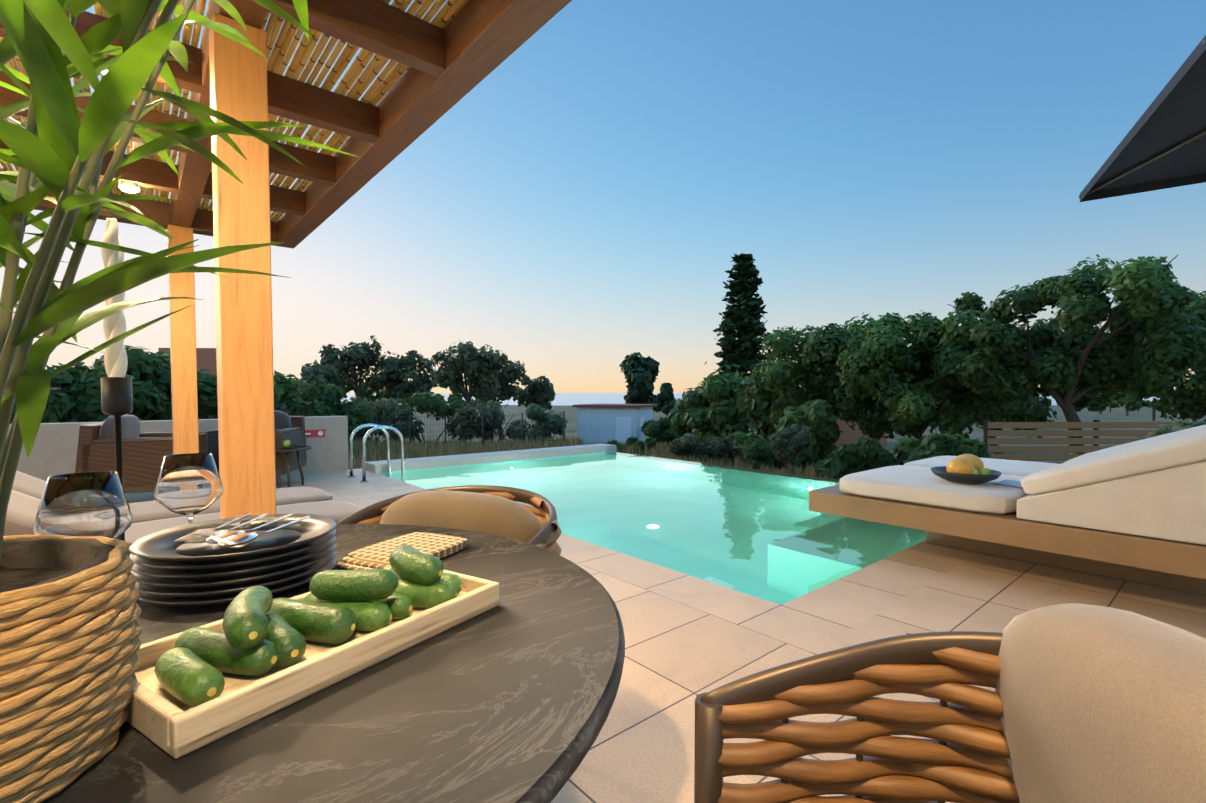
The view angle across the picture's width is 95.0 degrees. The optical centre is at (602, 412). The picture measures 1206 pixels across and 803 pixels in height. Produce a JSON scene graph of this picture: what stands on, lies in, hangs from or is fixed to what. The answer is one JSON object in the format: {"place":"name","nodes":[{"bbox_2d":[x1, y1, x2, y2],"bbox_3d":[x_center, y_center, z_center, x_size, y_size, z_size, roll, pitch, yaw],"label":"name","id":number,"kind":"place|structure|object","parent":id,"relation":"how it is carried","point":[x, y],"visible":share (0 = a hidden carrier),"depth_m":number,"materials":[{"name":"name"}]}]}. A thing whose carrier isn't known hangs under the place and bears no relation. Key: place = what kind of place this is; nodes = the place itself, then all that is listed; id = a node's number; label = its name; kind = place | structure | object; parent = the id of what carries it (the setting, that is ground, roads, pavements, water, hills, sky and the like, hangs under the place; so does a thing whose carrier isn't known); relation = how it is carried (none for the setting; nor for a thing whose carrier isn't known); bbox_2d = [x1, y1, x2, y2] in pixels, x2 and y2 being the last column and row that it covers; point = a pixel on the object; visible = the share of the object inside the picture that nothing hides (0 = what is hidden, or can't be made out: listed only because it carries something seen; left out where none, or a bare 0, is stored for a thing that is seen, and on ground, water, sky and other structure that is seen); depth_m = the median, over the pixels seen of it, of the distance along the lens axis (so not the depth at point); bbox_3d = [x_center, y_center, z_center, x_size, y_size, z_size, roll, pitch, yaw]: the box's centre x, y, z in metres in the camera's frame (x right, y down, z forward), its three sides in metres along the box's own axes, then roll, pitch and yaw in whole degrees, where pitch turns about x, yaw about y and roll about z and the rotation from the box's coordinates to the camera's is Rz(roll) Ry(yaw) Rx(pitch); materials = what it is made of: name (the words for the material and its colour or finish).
{"place":"outdoors","nodes":[
{"label":"outdoors","id":0,"kind":"place"},
{"bbox_2d":[0,0,1205,392],"label":"sky","id":1,"kind":"structure","parent":0,"point":[587,205],"materials":[{"name":"blue"}]},
{"bbox_2d":[125,468,1205,802],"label":"deck floor","id":2,"kind":"structure","parent":0,"point":[689,640],"depth_m":2.61,"materials":[{"name":"tile"}]},
{"bbox_2d":[75,414,208,492],"bbox_3d":[-4.338,0.447,5.260,0.804,0.861,0.780,-1,2,-23],"label":"outdoor sofa","id":3,"kind":"object","parent":2,"relation":"on","point":[143,454],"visible":0.44,"depth_m":4.92,"materials":[{"name":"wicker"}]},
{"bbox_2d":[12,471,332,522],"bbox_3d":[-2.889,0.585,3.591,2.000,0.699,0.700,-2,3,-40],"label":"sun lounger","id":4,"kind":"object","parent":2,"relation":"on","point":[32,486],"visible":0.17,"depth_m":3.51,"materials":[{"name":"grey fabric"}]},
{"bbox_2d":[7,416,347,480],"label":"terrace wall","id":5,"kind":"structure","parent":2,"relation":"on","point":[54,449],"depth_m":6.26,"materials":[{"name":"paint"}]},
{"bbox_2d":[305,429,324,437],"bbox_3d":[-3.860,0.282,7.361,0.300,0.100,0.006,-2,3,-40],"label":"no diving sign","id":6,"kind":"object","parent":5,"relation":"attached to","point":[314,433],"visible":0.83,"depth_m":7.38,"materials":[{"name":"red plastic"}]},
{"bbox_2d":[4,490,362,543],"bbox_3d":[-2.373,0.604,3.032,2.000,0.699,0.700,-2,3,-40],"label":"sun lounger","id":7,"kind":"object","parent":2,"relation":"on","point":[22,509],"visible":0.25,"depth_m":3.06,"materials":[{"name":"grey fabric"}]},
{"bbox_2d":[167,13,275,518],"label":"pergola posts","id":8,"kind":"object","parent":2,"relation":"on","point":[243,301],"visible":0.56,"depth_m":1.89,"materials":[{"name":"brown wood"}]},
{"bbox_2d":[2,169,277,245],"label":"pergola end beams","id":9,"kind":"structure","parent":8,"relation":"on","point":[158,211],"depth_m":4.03,"materials":[{"name":"brown wood"}]},
{"bbox_2d":[170,0,571,248],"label":"pergola beams","id":10,"kind":"structure","parent":8,"relation":"on","point":[484,39],"depth_m":2.39,"materials":[{"name":"brown wood"}]},
{"bbox_2d":[0,0,444,215],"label":"pergola rafters","id":11,"kind":"object","parent":10,"relation":"on","point":[381,28],"visible":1,"depth_m":2.43,"materials":[{"name":"brown wood"}]},
{"bbox_2d":[102,70,138,192],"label":"pergola spot lamps","id":12,"kind":"object","parent":11,"relation":"attached to","point":[128,186],"visible":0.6,"depth_m":3.23,"materials":[{"name":"white"}]},
{"bbox_2d":[0,0,468,221],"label":"bamboo roofing","id":13,"kind":"object","parent":11,"relation":"on","point":[381,85],"visible":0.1,"depth_m":2.39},
{"bbox_2d":[206,410,306,487],"bbox_3d":[-3.939,0.411,6.306,0.780,0.861,0.804,0,2,-11],"label":"lounge armchair","id":14,"kind":"object","parent":2,"relation":"on","point":[290,428],"visible":0.38,"depth_m":6.27,"materials":[{"name":"fabric"}]},
{"bbox_2d":[275,440,311,486],"bbox_3d":[-3.536,0.554,6.133,0.550,0.586,0.550,-2,3,-40],"label":"side table","id":15,"kind":"object","parent":2,"relation":"on","point":[288,447],"visible":0.48,"depth_m":6.06,"materials":[{"name":"brown metal"}]},
{"bbox_2d":[41,524,624,802],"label":"dining table","id":16,"kind":"object","parent":2,"relation":"on","point":[510,697],"visible":0.58,"depth_m":0.53,"materials":[{"name":"stone"}]},
{"bbox_2d":[0,534,141,802],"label":"basket planter","id":17,"kind":"object","parent":16,"relation":"on","point":[70,627],"visible":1,"depth_m":0.43,"materials":[{"name":"woven rope"},{"name":"wicker"}]},
{"bbox_2d":[0,0,357,558],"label":"basket plant","id":18,"kind":"object","parent":17,"relation":"in","point":[53,143],"visible":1,"depth_m":0.43,"materials":[{"name":"green plant"}]},
{"bbox_2d":[33,471,132,538],"bbox_3d":[-0.742,0.185,0.793,0.105,0.192,0.105,-2,3,-40],"label":"wine glass","id":19,"kind":"object","parent":16,"relation":"on","point":[95,503],"visible":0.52,"depth_m":0.76,"materials":[{"name":"clear glass"}]},
{"bbox_2d":[101,218,132,540],"bbox_3d":[-0.822,-0.024,0.935,0.090,0.601,0.090,-2,3,-40],"label":"candlestick","id":20,"kind":"object","parent":16,"relation":"on","point":[116,395],"visible":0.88,"depth_m":0.92,"materials":[{"name":"white wax"}]},
{"bbox_2d":[154,453,222,523],"bbox_3d":[-0.779,0.176,1.043,0.105,0.192,0.105,-2,3,-40],"label":"wine glass","id":21,"kind":"object","parent":16,"relation":"on","point":[189,485],"visible":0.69,"depth_m":1.01,"materials":[{"name":"clear glass"}]},
{"bbox_2d":[128,513,336,606],"bbox_3d":[-0.585,0.228,0.895,0.278,0.100,0.278,0,2,10],"label":"plate stack","id":22,"kind":"object","parent":16,"relation":"on","point":[218,561],"visible":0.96,"depth_m":0.83,"materials":[{"name":"black ceramic"}]},
{"bbox_2d":[125,567,499,758],"bbox_3d":[-0.339,0.268,0.686,0.200,0.034,0.400,1,2,32],"label":"wooden tray","id":23,"kind":"object","parent":16,"relation":"on","point":[160,716],"visible":0.54,"depth_m":0.57,"materials":[{"name":"brown wood"}]},
{"bbox_2d":[154,544,462,706],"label":"courgettes","id":24,"kind":"object","parent":23,"relation":"on","point":[264,632],"visible":1,"depth_m":0.64,"materials":[{"name":"green food"}]},
{"bbox_2d":[336,532,468,569],"bbox_3d":[-0.373,0.263,1.046,0.150,0.017,0.216,1,2,25],"label":"woven trivet","id":25,"kind":"object","parent":16,"relation":"on","point":[377,555],"visible":0.79,"depth_m":1.04,"materials":[{"name":"beige wicker"}]},
{"bbox_2d":[348,423,404,481],"bbox_3d":[-2.831,0.983,6.940,0.570,1.670,0.600,-2,3,-40],"label":"pool ladder","id":26,"kind":"object","parent":2,"relation":"on","point":[383,428],"visible":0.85,"depth_m":6.88,"materials":[{"name":"silver metal"}]},
{"bbox_2d":[336,485,561,554],"bbox_3d":[-0.413,0.613,1.423,0.615,0.796,0.589,1,2,21],"label":"dining chair","id":27,"kind":"object","parent":2,"relation":"on","point":[495,510],"visible":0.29,"depth_m":1.43,"materials":[{"name":"beige fabric"}]},
{"bbox_2d":[366,444,615,472],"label":"pool edge walls","id":28,"kind":"structure","parent":2,"relation":"in","point":[435,462],"depth_m":8.41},
{"bbox_2d":[381,452,925,604],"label":"pool water","id":29,"kind":"structure","parent":28,"relation":"in","point":[766,535],"depth_m":4.76,"materials":[{"name":"teal liquid"}]},
{"bbox_2d":[378,451,615,473],"bbox_3d":[0.561,1.510,6.445,4.250,1.350,6.000,-2,3,-40],"label":"pool basin","id":30,"kind":"object","parent":2,"relation":"in","point":[494,462],"visible":0.08,"depth_m":8.45,"materials":[{"name":"tile"}]},
{"bbox_2d":[694,603,1205,802],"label":"dining chair","id":31,"kind":"object","parent":2,"relation":"on","point":[1083,703],"visible":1,"depth_m":0.69,"materials":[{"name":"brown wicker"}]},
{"bbox_2d":[809,484,1205,595],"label":"daybed platform","id":32,"kind":"structure","parent":2,"relation":"on","point":[1171,564],"depth_m":3.03,"materials":[{"name":"paint"}]},
{"bbox_2d":[839,424,1205,544],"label":"daybed mattresses","id":33,"kind":"object","parent":32,"relation":"on","point":[1154,487],"visible":0.88,"depth_m":2.74,"materials":[{"name":"fabric"}]},
{"bbox_2d":[930,454,1001,483],"bbox_3d":[2.226,0.343,3.399,0.370,0.161,0.370,1,2,30],"label":"fruit bowl","id":34,"kind":"object","parent":33,"relation":"on","point":[967,468],"visible":1,"depth_m":3.30,"materials":[{"name":"black ceramic"}]},
{"bbox_2d":[993,478,1022,488],"bbox_3d":[2.578,0.426,3.311,0.360,0.024,0.250,-1,2,-25],"label":"open book","id":35,"kind":"object","parent":33,"relation":"on","point":[1015,483],"visible":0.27,"depth_m":3.31,"materials":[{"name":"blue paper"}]},
{"bbox_2d":[1079,35,1205,201],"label":"parasol","id":36,"kind":"object","parent":2,"relation":"on","point":[1162,145],"visible":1,"depth_m":2.76,"materials":[{"name":"fabric"}]},
{"bbox_2d":[291,393,1159,405],"bbox_3d":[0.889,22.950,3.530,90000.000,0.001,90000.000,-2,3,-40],"label":"sea water","id":37,"kind":"structure","parent":0,"point":[567,399],"depth_m":2341.02,"materials":[{"name":"blue liquid"}]},
{"bbox_2d":[369,405,1205,474],"bbox_3d":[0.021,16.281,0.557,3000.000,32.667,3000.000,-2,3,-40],"label":"terrain ground","id":38,"kind":"structure","parent":0,"point":[435,426],"depth_m":92.71,"materials":[{"name":"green plant"}]},
{"bbox_2d":[10,386,107,423],"bbox_3d":[-11.417,0.377,10.853,2.611,2.494,2.845,-2,3,-40],"label":"shrub","id":39,"kind":"object","parent":38,"relation":"on","point":[59,406],"visible":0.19,"depth_m":10.52,"materials":[{"name":"green plant"}]},
{"bbox_2d":[46,362,167,420],"bbox_3d":[-11.654,0.175,12.387,3.070,3.015,3.242,0,2,-6],"label":"tree","id":40,"kind":"object","parent":38,"relation":"on","point":[81,382],"visible":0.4,"depth_m":11.59,"materials":[{"name":"green plant"}]},
{"bbox_2d":[92,345,217,420],"bbox_3d":[-11.615,0.030,14.071,3.551,3.362,3.039,0,2,-6],"label":"tree","id":41,"kind":"object","parent":38,"relation":"on","point":[143,364],"visible":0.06,"depth_m":13.39,"materials":[{"name":"green plant"}]},
{"bbox_2d":[145,350,217,419],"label":"tree","id":42,"kind":"object","parent":38,"relation":"on","point":[205,386],"visible":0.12,"depth_m":14.15,"materials":[{"name":"green plant"}]},
{"bbox_2d":[202,381,291,415],"bbox_3d":[-11.261,0.283,16.818,3.352,2.911,3.028,-2,3,-40],"label":"shrub","id":43,"kind":"object","parent":38,"relation":"on","point":[278,392],"visible":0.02,"depth_m":17.46,"materials":[{"name":"green plant"}]},
{"bbox_2d":[273,370,317,415],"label":"tree","id":44,"kind":"object","parent":38,"relation":"on","point":[289,386],"visible":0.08,"depth_m":18.74,"materials":[{"name":"green plant"}]},
{"bbox_2d":[296,359,346,397],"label":"olive tree","id":45,"kind":"object","parent":38,"relation":"on","point":[316,372],"visible":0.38,"depth_m":36.87,"materials":[{"name":"green plant"}]},
{"bbox_2d":[279,380,376,443],"bbox_3d":[-11.210,0.461,21.575,3.965,3.468,3.643,-2,3,-40],"label":"shrub","id":46,"kind":"object","parent":38,"relation":"on","point":[327,398],"visible":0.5,"depth_m":21.57,"materials":[{"name":"green plant"}]},
{"bbox_2d":[318,335,400,401],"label":"olive tree","id":47,"kind":"object","parent":38,"relation":"on","point":[363,357],"visible":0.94,"depth_m":41.19,"materials":[{"name":"green plant"}]},
{"bbox_2d":[343,395,412,439],"bbox_3d":[-11.098,0.573,27.122,3.690,2.911,2.888,-2,3,-40],"label":"shrub","id":48,"kind":"object","parent":38,"relation":"on","point":[388,408],"visible":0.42,"depth_m":26.49,"materials":[{"name":"green plant"}]},
{"bbox_2d":[376,350,435,440],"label":"olive tree","id":49,"kind":"object","parent":38,"relation":"on","point":[398,386],"visible":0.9,"depth_m":42.76,"materials":[{"name":"green plant"}]},
{"bbox_2d":[381,387,466,441],"bbox_3d":[-9.184,0.431,29.036,4.471,3.485,3.220,-2,3,-40],"label":"shrub","id":50,"kind":"object","parent":38,"relation":"on","point":[428,404],"visible":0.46,"depth_m":28.96,"materials":[{"name":"green plant"}]},
{"bbox_2d":[365,411,564,445],"bbox_3d":[-8.130,0.805,21.394,14.494,1.878,0.057,1,2,20],"label":"field wire fence","id":51,"kind":"object","parent":38,"relation":"on","point":[505,423],"visible":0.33,"depth_m":20.22,"materials":[{"name":"grey metal"}]},
{"bbox_2d":[429,340,510,441],"bbox_3d":[-9.790,-1.291,39.631,5.743,7.522,5.556,-2,3,-40],"label":"olive tree","id":52,"kind":"object","parent":38,"relation":"on","point":[473,364],"visible":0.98,"depth_m":38.50,"materials":[{"name":"green plant"}]},
{"bbox_2d":[453,400,530,442],"bbox_3d":[-5.206,0.763,26.826,3.227,2.840,4.324,0,2,2],"label":"shrub","id":53,"kind":"object","parent":38,"relation":"on","point":[488,410],"visible":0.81,"depth_m":25.80,"materials":[{"name":"green plant"}]},
{"bbox_2d":[467,355,526,439],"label":"olive tree","id":54,"kind":"object","parent":38,"relation":"on","point":[513,373],"visible":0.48,"depth_m":44.95,"materials":[{"name":"green plant"}]},
{"bbox_2d":[158,348,886,446],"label":"buildings","id":55,"kind":"structure","parent":38,"relation":"on","point":[206,358],"depth_m":57.12,"materials":[{"name":"brown paint"}]},
{"bbox_2d":[514,376,555,425],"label":"olive tree","id":56,"kind":"object","parent":38,"relation":"on","point":[539,391],"visible":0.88,"depth_m":49.09,"materials":[{"name":"green plant"}]},
{"bbox_2d":[509,403,568,442],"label":"shrub","id":57,"kind":"object","parent":38,"relation":"on","point":[543,421],"visible":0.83,"depth_m":23.35,"materials":[{"name":"green plant"}]},
{"bbox_2d":[348,434,832,478],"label":"grass","id":58,"kind":"structure","parent":38,"relation":"on","point":[376,451],"depth_m":16.62,"materials":[{"name":"green plant"}]},
{"bbox_2d":[573,404,656,444],"bbox_3d":[0.627,0.699,26.666,3.250,2.170,2.950,1,2,21],"label":"hut","id":59,"kind":"object","parent":38,"relation":"on","point":[606,422],"depth_m":25.48,"materials":[{"name":"paint"}]},
{"bbox_2d":[606,436,659,454],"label":"shrub","id":60,"kind":"object","parent":38,"relation":"on","point":[636,442],"visible":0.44,"depth_m":17.93,"materials":[{"name":"green plant"}]},
{"bbox_2d":[619,352,659,409],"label":"cypress tree","id":61,"kind":"object","parent":38,"relation":"on","point":[640,372],"visible":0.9,"depth_m":57.94,"materials":[{"name":"green plant"}]},
{"bbox_2d":[641,417,672,443],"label":"shrub","id":62,"kind":"object","parent":38,"relation":"on","point":[652,428],"visible":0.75,"depth_m":23.45,"materials":[{"name":"green plant"}]},
{"bbox_2d":[653,383,675,414],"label":"cypress tree","id":63,"kind":"object","parent":38,"relation":"on","point":[666,398],"visible":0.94,"depth_m":68.51,"materials":[{"name":"green plant"}]},
{"bbox_2d":[665,410,686,441],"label":"bush","id":64,"kind":"object","parent":38,"relation":"on","point":[672,434],"visible":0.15,"depth_m":23.54,"materials":[{"name":"green plant"}]},
{"bbox_2d":[668,384,710,442],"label":"young pine tree","id":65,"kind":"object","parent":38,"relation":"on","point":[679,415],"visible":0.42,"depth_m":20.67,"materials":[{"name":"green plant"}]},
{"bbox_2d":[667,431,741,461],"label":"shrub","id":66,"kind":"object","parent":38,"relation":"on","point":[686,445],"visible":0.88,"depth_m":13.71,"materials":[{"name":"green plant"}]},
{"bbox_2d":[687,370,755,445],"bbox_3d":[4.309,0.226,18.909,2.580,3.321,2.556,-2,3,-40],"label":"broadleaf tree","id":67,"kind":"object","parent":38,"relation":"on","point":[721,417],"visible":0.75,"depth_m":18.19,"materials":[{"name":"green plant"}]},
{"bbox_2d":[699,253,770,383],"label":"araucaria tree","id":68,"kind":"object","parent":38,"relation":"on","point":[742,316],"visible":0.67,"depth_m":44.94,"materials":[{"name":"green plant"}]},
{"bbox_2d":[732,432,800,471],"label":"shrub","id":69,"kind":"object","parent":38,"relation":"on","point":[755,451],"visible":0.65,"depth_m":11.52,"materials":[{"name":"green plant"}]},
{"bbox_2d":[734,370,804,440],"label":"broadleaf tree","id":70,"kind":"object","parent":38,"relation":"on","point":[751,408],"visible":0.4,"depth_m":16.62,"materials":[{"name":"green plant"}]},
{"bbox_2d":[352,374,1190,420],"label":"tree belt","id":71,"kind":"object","parent":38,"relation":"on","point":[1133,401],"visible":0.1,"depth_m":112.31,"materials":[{"name":"green plant"}]},
{"bbox_2d":[762,424,813,473],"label":"bush","id":72,"kind":"object","parent":38,"relation":"on","point":[798,441],"visible":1,"depth_m":9.37,"materials":[{"name":"green plant"}]},
{"bbox_2d":[776,399,842,468],"bbox_3d":[4.803,0.712,12.952,1.460,2.076,1.509,-2,3,-40],"label":"bush","id":73,"kind":"object","parent":38,"relation":"on","point":[818,417],"visible":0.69,"depth_m":12.56,"materials":[{"name":"green plant"}]},
{"bbox_2d":[750,312,917,429],"bbox_3d":[6.154,-0.398,14.774,4.235,4.613,4.211,-2,3,-40],"label":"broadleaf tree","id":74,"kind":"object","parent":38,"relation":"on","point":[811,357],"visible":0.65,"depth_m":14.13,"materials":[{"name":"green plant"}]},
{"bbox_2d":[803,345,917,448],"bbox_3d":[11.116,-0.177,22.385,6.565,5.404,6.354,0,2,-12],"label":"broadleaf tree","id":75,"kind":"object","parent":38,"relation":"on","point":[889,430],"depth_m":22.00,"materials":[{"name":"green plant"}]},
{"bbox_2d":[812,436,936,479],"bbox_3d":[4.790,0.979,9.570,2.000,1.231,1.702,1,2,36],"label":"shrub","id":76,"kind":"object","parent":38,"relation":"on","point":[861,455],"visible":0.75,"depth_m":9.35,"materials":[{"name":"green plant"}]},
{"bbox_2d":[830,309,1026,440],"bbox_3d":[7.020,-0.232,12.367,4.236,4.063,4.144,-2,3,-40],"label":"broadleaf tree","id":77,"kind":"object","parent":38,"relation":"on","point":[882,348],"visible":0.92,"depth_m":11.52,"materials":[{"name":"green plant"}]},
{"bbox_2d":[903,431,994,464],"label":"shrub","id":78,"kind":"object","parent":38,"relation":"on","point":[946,444],"visible":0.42,"depth_m":8.71,"materials":[{"name":"green plant"}]},
{"bbox_2d":[929,317,1106,453],"bbox_3d":[13.140,-0.506,18.516,7.054,5.020,5.344,-2,3,-40],"label":"broadleaf tree","id":79,"kind":"object","parent":38,"relation":"on","point":[1033,409],"visible":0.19,"depth_m":16.93,"materials":[{"name":"green plant"}]},
{"bbox_2d":[933,254,1205,453],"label":"broadleaf tree","id":80,"kind":"object","parent":38,"relation":"on","point":[1146,349],"visible":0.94,"depth_m":9.94,"materials":[{"name":"green plant"}]},
{"bbox_2d":[983,420,1205,463],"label":"slat screen","id":81,"kind":"object","parent":38,"relation":"on","point":[1095,433],"visible":0.27,"depth_m":10.04,"materials":[{"name":"brown wood"}]},
{"bbox_2d":[1075,287,1205,420],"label":"broadleaf tree","id":82,"kind":"object","parent":38,"relation":"on","point":[1192,407],"visible":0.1,"depth_m":13.41,"materials":[{"name":"green plant"}]},
{"bbox_2d":[1139,418,1205,438],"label":"shrub","id":83,"kind":"object","parent":38,"relation":"on","point":[1178,426],"visible":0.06,"depth_m":6.37,"materials":[{"name":"green plant"}]}
]}

